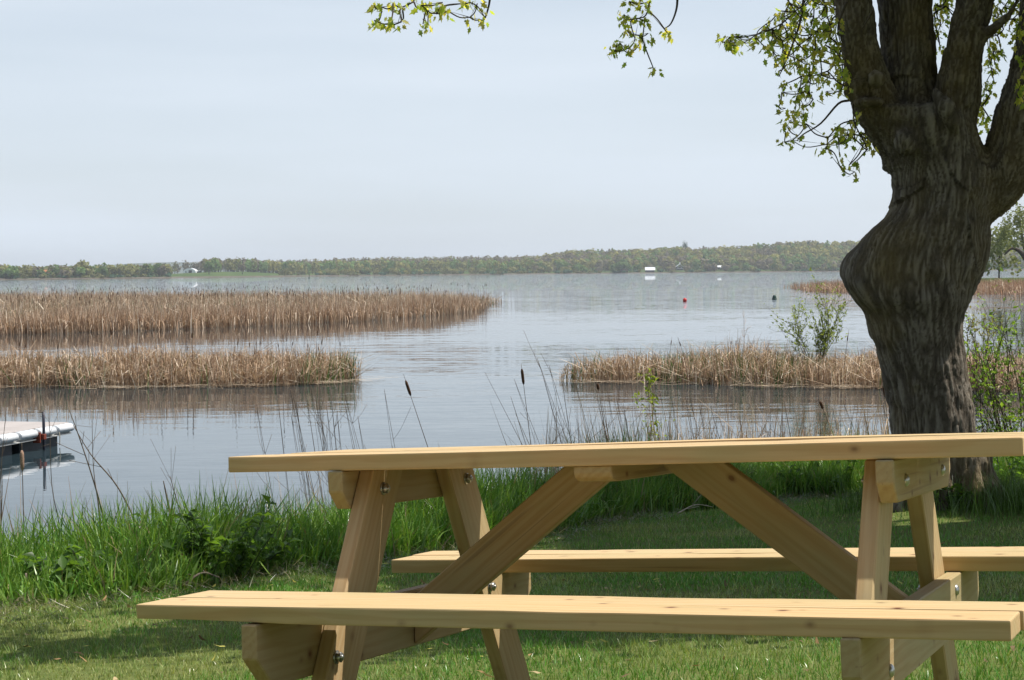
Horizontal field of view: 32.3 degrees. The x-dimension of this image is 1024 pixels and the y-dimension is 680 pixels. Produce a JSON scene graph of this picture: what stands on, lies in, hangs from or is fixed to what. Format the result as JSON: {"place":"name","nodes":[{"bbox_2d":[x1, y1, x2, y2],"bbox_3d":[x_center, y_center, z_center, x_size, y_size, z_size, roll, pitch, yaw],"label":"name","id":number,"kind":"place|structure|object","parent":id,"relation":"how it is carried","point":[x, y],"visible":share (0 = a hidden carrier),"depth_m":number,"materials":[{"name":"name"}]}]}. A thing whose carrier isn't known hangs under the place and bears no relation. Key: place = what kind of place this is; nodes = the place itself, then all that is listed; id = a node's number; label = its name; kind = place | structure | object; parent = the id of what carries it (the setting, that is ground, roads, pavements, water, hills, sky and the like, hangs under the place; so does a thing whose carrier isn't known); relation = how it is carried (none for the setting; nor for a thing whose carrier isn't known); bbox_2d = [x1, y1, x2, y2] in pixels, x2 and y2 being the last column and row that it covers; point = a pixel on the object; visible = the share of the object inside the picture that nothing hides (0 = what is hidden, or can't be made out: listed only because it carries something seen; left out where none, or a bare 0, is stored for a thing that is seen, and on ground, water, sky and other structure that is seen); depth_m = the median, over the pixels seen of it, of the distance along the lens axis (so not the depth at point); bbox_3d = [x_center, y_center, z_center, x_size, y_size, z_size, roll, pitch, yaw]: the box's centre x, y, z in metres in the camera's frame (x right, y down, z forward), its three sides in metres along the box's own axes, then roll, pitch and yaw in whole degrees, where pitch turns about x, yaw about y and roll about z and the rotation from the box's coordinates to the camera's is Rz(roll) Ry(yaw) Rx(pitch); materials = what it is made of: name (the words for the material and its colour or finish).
{"place":"outdoors","nodes":[
{"label":"outdoors","id":0,"kind":"place"},
{"bbox_2d":[94,262,266,275],"bbox_3d":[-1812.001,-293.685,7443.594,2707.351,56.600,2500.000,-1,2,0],"label":"distant hill","id":1,"kind":"structure","parent":0,"point":[182,269],"depth_m":6990.98,"materials":[{"name":"green plant"}]},
{"bbox_2d":[0,270,1023,546],"bbox_3d":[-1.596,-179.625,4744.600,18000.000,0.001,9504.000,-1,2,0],"label":"lake water","id":2,"kind":"structure","parent":0,"point":[458,372],"depth_m":39.66,"materials":[{"name":"grey liquid"}]},
{"bbox_2d":[0,412,73,456],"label":"floating dock","id":3,"kind":"object","parent":2,"relation":"on","point":[30,436],"visible":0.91,"depth_m":26.37,"materials":[{"name":"white plastic"}]},
{"bbox_2d":[0,332,377,388],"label":"reed bed","id":4,"kind":"object","parent":2,"relation":"in","point":[133,368],"visible":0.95,"depth_m":41.77,"materials":[{"name":"brown plant"}]},
{"bbox_2d":[0,294,488,334],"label":"reed fringe","id":5,"kind":"object","parent":2,"relation":"on","point":[53,322],"visible":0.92,"depth_m":89.16,"materials":[{"name":"brown plant"}]},
{"bbox_2d":[0,286,506,333],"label":"reed bed","id":6,"kind":"object","parent":2,"relation":"in","point":[141,301],"visible":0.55,"depth_m":124.64,"materials":[{"name":"brown plant"}]},
{"bbox_2d":[2,283,486,316],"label":"cattails","id":7,"kind":"object","parent":6,"relation":"on","point":[116,294],"visible":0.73,"depth_m":122.55,"materials":[{"name":"brown plant"}]},
{"bbox_2d":[0,376,1015,391],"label":"reed litter","id":8,"kind":"object","parent":2,"relation":"on","point":[329,381],"visible":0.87,"depth_m":40.68,"materials":[{"name":"brown plant"}]},
{"bbox_2d":[552,334,1023,392],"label":"reed bed","id":9,"kind":"object","parent":2,"relation":"in","point":[718,368],"visible":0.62,"depth_m":40.41,"materials":[{"name":"brown plant"}]},
{"bbox_2d":[764,267,849,364],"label":"shore shrub","id":10,"kind":"object","parent":9,"relation":"in","point":[828,332],"visible":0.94,"depth_m":41.07,"materials":[{"name":"green plant"}]},
{"bbox_2d":[963,284,1014,381],"bbox_3d":[10.096,-0.086,37.735,1.356,2.205,1.165,-2,3,-28],"label":"shore shrub","id":11,"kind":"object","parent":9,"relation":"in","point":[972,325],"visible":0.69,"depth_m":37.59,"materials":[{"name":"green plant"}]},
{"bbox_2d":[784,277,1023,294],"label":"reed bed","id":12,"kind":"object","parent":2,"relation":"in","point":[985,286],"visible":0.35,"depth_m":197.69,"materials":[{"name":"brown plant"}]},
{"bbox_2d":[0,493,1023,679],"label":"lawn ground","id":13,"kind":"structure","parent":0,"point":[239,648],"depth_m":6.80,"materials":[{"name":"plant"}]},
{"bbox_2d":[0,415,7,517],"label":"dry stalk","id":14,"kind":"object","parent":13,"relation":"on","point":[1,467],"visible":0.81,"depth_m":11.26,"materials":[{"name":"plant"}]},
{"bbox_2d":[20,443,24,542],"bbox_3d":[-3.332,1.516,12.066,0.029,1.635,0.028,-1,2,0],"label":"cattail","id":15,"kind":"object","parent":13,"relation":"on","point":[22,460],"visible":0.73,"depth_m":12.03},
{"bbox_2d":[41,395,58,518],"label":"dry stalk","id":16,"kind":"object","parent":13,"relation":"on","point":[50,455],"visible":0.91,"depth_m":11.26,"materials":[{"name":"plant"}]},
{"bbox_2d":[15,552,86,592],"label":"leafy weed","id":17,"kind":"object","parent":13,"relation":"on","point":[62,563],"visible":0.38,"depth_m":8.62,"materials":[{"name":"green plant"}]},
{"bbox_2d":[56,408,101,513],"bbox_3d":[-2.717,1.190,11.266,0.373,1.516,0.054,0,2,11],"label":"dry stalk","id":18,"kind":"object","parent":13,"relation":"on","point":[85,456],"visible":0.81,"depth_m":11.26,"materials":[{"name":"plant"}]},
{"bbox_2d":[63,544,117,581],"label":"leafy weed","id":19,"kind":"object","parent":13,"relation":"on","point":[79,560],"visible":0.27,"depth_m":8.71,"materials":[{"name":"green plant"}]},
{"bbox_2d":[77,406,109,512],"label":"dry stalk","id":20,"kind":"object","parent":13,"relation":"on","point":[94,457],"visible":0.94,"depth_m":11.26,"materials":[{"name":"brown plant"}]},
{"bbox_2d":[69,416,134,518],"bbox_3d":[-2.574,1.193,11.337,0.513,1.448,0.273,-1,2,-10],"label":"dry stalk","id":21,"kind":"object","parent":13,"relation":"on","point":[102,468],"visible":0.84,"depth_m":11.27,"materials":[{"name":"brown plant"}]},
{"bbox_2d":[117,512,178,539],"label":"leafy weed","id":22,"kind":"object","parent":13,"relation":"on","point":[149,517],"visible":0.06,"depth_m":9.58,"materials":[{"name":"green plant"}]},
{"bbox_2d":[151,440,179,512],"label":"dry stalk","id":23,"kind":"object","parent":13,"relation":"on","point":[170,478],"visible":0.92,"depth_m":11.25,"materials":[{"name":"plant"}]},
{"bbox_2d":[163,481,170,514],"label":"dry stalk","id":24,"kind":"object","parent":13,"relation":"on","point":[167,500],"visible":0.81,"depth_m":11.25,"materials":[{"name":"plant"}]},
{"bbox_2d":[156,538,233,581],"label":"leafy weed","id":25,"kind":"object","parent":13,"relation":"on","point":[211,564],"visible":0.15,"depth_m":9.17,"materials":[{"name":"green plant"}]},
{"bbox_2d":[186,570,219,584],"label":"fallen twig","id":26,"kind":"object","parent":13,"relation":"on","point":[198,574],"visible":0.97,"depth_m":9.02,"materials":[{"name":"wood"}]},
{"bbox_2d":[149,516,263,583],"bbox_3d":[-1.688,1.132,9.191,0.587,0.414,0.538,1,3,35],"label":"leafy weed","id":27,"kind":"object","parent":13,"relation":"on","point":[229,552],"visible":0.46,"depth_m":9.18,"materials":[{"name":"green plant"}]},
{"bbox_2d":[171,522,259,558],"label":"leafy weed","id":28,"kind":"object","parent":13,"relation":"on","point":[253,545],"visible":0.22,"depth_m":9.36,"materials":[{"name":"green plant"}]},
{"bbox_2d":[171,494,283,581],"bbox_3d":[-1.440,1.079,9.316,0.736,0.461,0.382,-3,3,-44],"label":"leafy weed","id":29,"kind":"object","parent":13,"relation":"on","point":[243,548],"visible":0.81,"depth_m":9.27,"materials":[{"name":"green plant"}]},
{"bbox_2d":[190,528,302,575],"bbox_3d":[-1.445,1.155,9.503,0.361,0.337,0.597,1,3,41],"label":"leafy weed","id":30,"kind":"object","parent":13,"relation":"on","point":[275,554],"visible":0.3,"depth_m":9.55,"materials":[{"name":"green plant"}]},
{"bbox_2d":[218,516,306,553],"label":"leafy weed","id":31,"kind":"object","parent":13,"relation":"on","point":[289,532],"visible":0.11,"depth_m":9.81,"materials":[{"name":"green plant"}]},
{"bbox_2d":[256,403,276,515],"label":"dry stalk","id":32,"kind":"object","parent":13,"relation":"on","point":[264,452],"visible":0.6,"depth_m":15.27,"materials":[{"name":"plant"}]},
{"bbox_2d":[278,403,301,502],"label":"dry stalk","id":33,"kind":"object","parent":13,"relation":"on","point":[283,453],"visible":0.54,"depth_m":14.97,"materials":[{"name":"plant"}]},
{"bbox_2d":[295,395,309,514],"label":"dry stalk","id":34,"kind":"object","parent":13,"relation":"on","point":[301,451],"visible":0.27,"depth_m":15.44,"materials":[{"name":"plant"}]},
{"bbox_2d":[291,369,314,494],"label":"dry stalk","id":35,"kind":"object","parent":13,"relation":"on","point":[301,437],"visible":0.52,"depth_m":15.94,"materials":[{"name":"grey plant"}]},
{"bbox_2d":[291,365,318,519],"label":"dry stalk","id":36,"kind":"object","parent":13,"relation":"on","point":[297,449],"visible":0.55,"depth_m":15.95,"materials":[{"name":"grey plant"}]},
{"bbox_2d":[286,385,327,449],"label":"dry stalk","id":37,"kind":"object","parent":13,"relation":"on","point":[318,423],"visible":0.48,"depth_m":14.70,"materials":[{"name":"grey plant"}]},
{"bbox_2d":[293,389,322,502],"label":"dry stalk","id":38,"kind":"object","parent":13,"relation":"on","point":[312,437],"visible":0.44,"depth_m":15.98,"materials":[{"name":"grey plant"}]},
{"bbox_2d":[290,388,326,518],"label":"dry stalk","id":39,"kind":"object","parent":13,"relation":"on","point":[301,446],"visible":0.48,"depth_m":15.39,"materials":[{"name":"plant"}]},
{"bbox_2d":[310,385,331,501],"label":"dry stalk","id":40,"kind":"object","parent":13,"relation":"on","point":[319,432],"visible":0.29,"depth_m":15.88,"materials":[{"name":"grey plant"}]},
{"bbox_2d":[315,393,333,505],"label":"dry stalk","id":41,"kind":"object","parent":13,"relation":"on","point":[323,449],"visible":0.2,"depth_m":15.41,"materials":[{"name":"grey plant"}]},
{"bbox_2d":[308,404,340,481],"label":"dry stalk","id":42,"kind":"object","parent":13,"relation":"on","point":[339,441],"visible":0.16,"depth_m":14.74,"materials":[{"name":"grey plant"}]},
{"bbox_2d":[318,400,335,504],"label":"dry stalk","id":43,"kind":"object","parent":13,"relation":"on","point":[322,431],"visible":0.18,"depth_m":15.10,"materials":[{"name":"grey plant"}]},
{"bbox_2d":[326,403,337,450],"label":"dry stalk","id":44,"kind":"object","parent":13,"relation":"on","point":[329,427],"visible":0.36,"depth_m":14.96,"materials":[{"name":"grey plant"}]},
{"bbox_2d":[330,391,351,449],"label":"dry stalk","id":45,"kind":"object","parent":13,"relation":"on","point":[335,424],"visible":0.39,"depth_m":14.60,"materials":[{"name":"grey plant"}]},
{"bbox_2d":[344,400,355,447],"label":"dry stalk","id":46,"kind":"object","parent":13,"relation":"on","point":[349,423],"visible":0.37,"depth_m":14.85,"materials":[{"name":"grey plant"}]},
{"bbox_2d":[344,392,366,448],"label":"dry stalk","id":47,"kind":"object","parent":13,"relation":"on","point":[353,418],"visible":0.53,"depth_m":16.17,"materials":[{"name":"grey plant"}]},
{"bbox_2d":[384,390,409,446],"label":"dry stalk","id":48,"kind":"object","parent":13,"relation":"on","point":[390,423],"visible":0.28,"depth_m":16.05,"materials":[{"name":"grey plant"}]},
{"bbox_2d":[403,374,427,446],"bbox_3d":[-0.628,1.587,17.073,0.818,2.531,0.028,-1,2,0],"label":"cattail","id":49,"kind":"object","parent":13,"relation":"on","point":[408,388],"visible":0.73,"depth_m":17.03},
{"bbox_2d":[0,488,861,637],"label":"grass clippings","id":50,"kind":"object","parent":13,"relation":"on","point":[452,546],"depth_m":9.17,"materials":[{"name":"green plant"}]},
{"bbox_2d":[0,413,1023,607],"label":"bank grass","id":51,"kind":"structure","parent":13,"relation":"on","point":[417,524],"depth_m":9.91,"materials":[{"name":"green plant"}]},
{"bbox_2d":[0,377,1023,552],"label":"shore reeds","id":52,"kind":"object","parent":13,"relation":"on","point":[805,431],"visible":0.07,"depth_m":16.79,"materials":[{"name":"plant"}]},
{"bbox_2d":[478,478,545,498],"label":"leafy weed","id":53,"kind":"object","parent":13,"relation":"on","point":[544,482],"visible":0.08,"depth_m":12.53,"materials":[{"name":"green plant"}]},
{"bbox_2d":[485,373,540,477],"bbox_3d":[0.359,1.558,17.955,1.253,2.485,0.114,-1,2,0],"label":"dry stalk","id":54,"kind":"object","parent":13,"relation":"on","point":[506,414],"visible":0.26,"depth_m":17.91,"materials":[{"name":"grey plant"}]},
{"bbox_2d":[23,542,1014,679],"bbox_3d":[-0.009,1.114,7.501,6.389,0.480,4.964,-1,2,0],"label":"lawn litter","id":55,"kind":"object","parent":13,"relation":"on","point":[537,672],"visible":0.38,"depth_m":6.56,"materials":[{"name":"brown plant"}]},
{"bbox_2d":[521,365,530,444],"bbox_3d":[0.245,1.526,17.372,0.298,2.597,0.028,-1,2,0],"label":"cattail","id":56,"kind":"object","parent":13,"relation":"on","point":[522,377],"visible":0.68,"depth_m":17.32},
{"bbox_2d":[514,379,548,467],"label":"dry stalk","id":57,"kind":"object","parent":13,"relation":"on","point":[525,412],"visible":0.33,"depth_m":17.85,"materials":[{"name":"grey plant"}]},
{"bbox_2d":[542,374,561,442],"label":"dry stalk","id":58,"kind":"object","parent":13,"relation":"on","point":[553,412],"visible":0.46,"depth_m":17.10,"materials":[{"name":"plant"}]},
{"bbox_2d":[523,330,582,442],"bbox_3d":[0.531,1.132,17.282,0.849,2.460,0.155,0,2,24],"label":"dry stalk","id":59,"kind":"object","parent":13,"relation":"on","point":[547,389],"visible":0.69,"depth_m":17.30,"materials":[{"name":"plant"}]},
{"bbox_2d":[541,354,571,443],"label":"dry stalk","id":60,"kind":"object","parent":13,"relation":"on","point":[557,403],"visible":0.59,"depth_m":17.17,"materials":[{"name":"plant"}]},
{"bbox_2d":[561,375,579,441],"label":"dry stalk","id":61,"kind":"object","parent":13,"relation":"on","point":[567,416],"visible":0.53,"depth_m":17.09,"materials":[{"name":"plant"}]},
{"bbox_2d":[136,432,1023,679],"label":"picnic table","id":62,"kind":"object","parent":13,"relation":"on","point":[878,622],"visible":1,"depth_m":4.02,"materials":[{"name":"brown wood"}]},
{"bbox_2d":[575,375,589,437],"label":"dry stalk","id":63,"kind":"object","parent":13,"relation":"on","point":[581,405],"visible":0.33,"depth_m":17.89,"materials":[{"name":"plant"}]},
{"bbox_2d":[596,383,606,438],"bbox_3d":[0.982,1.321,17.264,0.306,1.832,0.028,-1,2,0],"label":"cattail","id":64,"kind":"object","parent":13,"relation":"on","point":[597,386],"visible":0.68,"depth_m":17.23},
{"bbox_2d":[617,402,641,438],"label":"dry stalk","id":65,"kind":"object","parent":13,"relation":"on","point":[626,419],"visible":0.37,"depth_m":17.32,"materials":[{"name":"grey plant"}]},
{"bbox_2d":[631,367,674,440],"bbox_3d":[1.317,1.154,16.990,0.443,1.775,0.476,0,2,22],"label":"leafy sapling","id":66,"kind":"object","parent":13,"relation":"on","point":[648,389],"visible":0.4,"depth_m":16.98,"materials":[{"name":"green plant"}]},
{"bbox_2d":[685,396,702,439],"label":"dry stalk","id":67,"kind":"object","parent":13,"relation":"on","point":[690,416],"visible":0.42,"depth_m":18.04,"materials":[{"name":"grey plant"}]},
{"bbox_2d":[365,0,1023,512],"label":"maple tree","id":68,"kind":"object","parent":13,"relation":"on","point":[913,262],"visible":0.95,"depth_m":12.12,"materials":[{"name":"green plant"}]},
{"bbox_2d":[677,495,711,513],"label":"fallen twig","id":69,"kind":"object","parent":13,"relation":"on","point":[693,507],"visible":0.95,"depth_m":13.40,"materials":[{"name":"grey wood"}]},
{"bbox_2d":[689,394,700,438],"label":"dry stalk","id":70,"kind":"object","parent":13,"relation":"on","point":[694,416],"visible":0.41,"depth_m":17.88,"materials":[{"name":"grey plant"}]},
{"bbox_2d":[742,461,809,483],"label":"leafy weed","id":71,"kind":"object","parent":13,"relation":"on","point":[781,474],"visible":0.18,"depth_m":15.85,"materials":[{"name":"green plant"}]},
{"bbox_2d":[769,460,838,468],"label":"leafy weed","id":72,"kind":"object","parent":13,"relation":"on","point":[789,464],"visible":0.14,"depth_m":16.30,"materials":[{"name":"green plant"}]},
{"bbox_2d":[818,397,832,432],"bbox_3d":[3.293,1.146,17.658,0.465,1.162,0.028,-1,2,0],"label":"cattail","id":73,"kind":"object","parent":13,"relation":"on","point":[821,404],"visible":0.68,"depth_m":17.63},
{"bbox_2d":[820,410,831,435],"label":"dry stalk","id":74,"kind":"object","parent":13,"relation":"on","point":[820,422],"visible":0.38,"depth_m":17.48,"materials":[{"name":"grey plant"}]},
{"bbox_2d":[790,460,863,494],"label":"leafy weed","id":75,"kind":"object","parent":13,"relation":"on","point":[836,475],"visible":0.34,"depth_m":15.85,"materials":[{"name":"green plant"}]},
{"bbox_2d":[882,386,888,431],"bbox_3d":[3.830,1.166,17.859,0.169,1.492,0.028,-1,2,0],"label":"cattail","id":76,"kind":"object","parent":13,"relation":"on","point":[885,402],"visible":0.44,"depth_m":17.83},
{"bbox_2d":[802,467,1023,524],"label":"tree foot grass","id":77,"kind":"object","parent":13,"relation":"on","point":[1011,501],"visible":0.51,"depth_m":11.93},
{"bbox_2d":[933,483,972,506],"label":"leafy weed","id":78,"kind":"object","parent":13,"relation":"on","point":[959,486],"visible":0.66,"depth_m":11.98,"materials":[{"name":"green plant"}]},
{"bbox_2d":[963,267,1023,456],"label":"bank shrub","id":79,"kind":"object","parent":13,"relation":"on","point":[993,399],"visible":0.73,"depth_m":16.51,"materials":[{"name":"green plant"}]},
{"bbox_2d":[988,430,1023,481],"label":"leafy weed","id":80,"kind":"object","parent":13,"relation":"on","point":[1012,466],"visible":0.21,"depth_m":15.04,"materials":[{"name":"green plant"}]},
{"bbox_2d":[997,456,1017,483],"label":"leafy weed","id":81,"kind":"object","parent":13,"relation":"on","point":[1009,464],"visible":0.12,"depth_m":14.38,"materials":[{"name":"green plant"}]},
{"bbox_2d":[0,269,1023,279],"bbox_3d":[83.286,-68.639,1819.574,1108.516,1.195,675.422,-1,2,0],"label":"beach","id":82,"kind":"structure","parent":0,"point":[408,274],"depth_m":2045.08,"materials":[{"name":"beige sand"}]},
{"bbox_2d":[0,0,1023,266],"label":"sky","id":83,"kind":"structure","parent":0,"point":[132,131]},
{"bbox_2d":[19,256,1023,279],"bbox_3d":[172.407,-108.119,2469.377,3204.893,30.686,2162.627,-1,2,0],"label":"shore","id":84,"kind":"structure","parent":0,"point":[245,273],"depth_m":1992.23,"materials":[{"name":"green plant"}]},
{"bbox_2d":[0,268,16,277],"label":"broadleaf tree","id":85,"kind":"object","parent":84,"relation":"on","point":[9,272],"visible":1,"depth_m":1512.57,"materials":[{"name":"green plant"}]},
{"bbox_2d":[36,269,51,275],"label":"broadleaf tree","id":86,"kind":"object","parent":84,"relation":"on","point":[41,272],"visible":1,"depth_m":1547.28,"materials":[{"name":"green plant"}]},
{"bbox_2d":[72,260,89,277],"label":"broadleaf tree","id":87,"kind":"object","parent":84,"relation":"on","point":[81,263],"visible":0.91,"depth_m":1591.00,"materials":[{"name":"green plant"}]},
{"bbox_2d":[115,264,125,274],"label":"broadleaf tree","id":88,"kind":"object","parent":84,"relation":"on","point":[120,270],"visible":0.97,"depth_m":1616.13,"materials":[{"name":"green plant"}]},
{"bbox_2d":[142,263,153,273],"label":"broadleaf tree","id":89,"kind":"object","parent":84,"relation":"on","point":[150,267],"visible":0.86,"depth_m":1646.96,"materials":[{"name":"green plant"}]},
{"bbox_2d":[152,263,164,275],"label":"broadleaf tree","id":90,"kind":"object","parent":84,"relation":"on","point":[156,266],"visible":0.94,"depth_m":1669.25,"materials":[{"name":"green plant"}]},
{"bbox_2d":[183,268,201,272],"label":"arched barn","id":91,"kind":"structure","parent":84,"relation":"on","point":[190,270],"depth_m":1912.10,"materials":[{"name":"white metal"}]},
{"bbox_2d":[190,261,199,269],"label":"broadleaf tree","id":92,"kind":"object","parent":84,"relation":"on","point":[195,266],"visible":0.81,"depth_m":1977.40,"materials":[{"name":"plant"}]},
{"bbox_2d":[205,261,214,272],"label":"broadleaf tree","id":93,"kind":"object","parent":84,"relation":"on","point":[209,265],"visible":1,"depth_m":1810.49,"materials":[{"name":"green plant"}]},
{"bbox_2d":[237,262,245,273],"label":"broadleaf tree","id":94,"kind":"object","parent":84,"relation":"on","point":[241,267],"visible":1,"depth_m":1883.26,"materials":[{"name":"green plant"}]},
{"bbox_2d":[0,240,1023,278],"bbox_3d":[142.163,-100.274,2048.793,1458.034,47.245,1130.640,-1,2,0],"label":"woods","id":95,"kind":"object","parent":84,"relation":"on","point":[798,255],"visible":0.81,"depth_m":2174.42,"materials":[{"name":"green plant"}]},
{"bbox_2d":[614,261,631,270],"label":"broadleaf tree","id":96,"kind":"object","parent":84,"relation":"on","point":[619,266],"visible":1,"depth_m":2148.04,"materials":[{"name":"green plant"}]},
{"bbox_2d":[645,267,654,271],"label":"boathouse","id":97,"kind":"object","parent":84,"relation":"on","point":[649,269],"visible":1,"depth_m":2147.99,"materials":[{"name":"white metal"}]},
{"bbox_2d":[676,262,683,269],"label":"lake house","id":98,"kind":"structure","parent":84,"relation":"on","point":[679,268],"depth_m":2153.62,"materials":[{"name":"white metal"}]},
{"bbox_2d":[981,278,1023,283],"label":"shore","id":99,"kind":"structure","parent":0,"point":[993,279],"depth_m":268.77,"materials":[{"name":"plant"}]},
{"bbox_2d":[985,226,1021,277],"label":"pale tree","id":100,"kind":"object","parent":99,"relation":"on","point":[1005,265],"visible":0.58,"depth_m":289.83,"materials":[{"name":"green plant"}]},
{"bbox_2d":[992,202,1023,261],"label":"willow tree","id":101,"kind":"object","parent":99,"relation":"on","point":[1017,221],"visible":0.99,"depth_m":274.17,"materials":[{"name":"green plant"}]}
]}

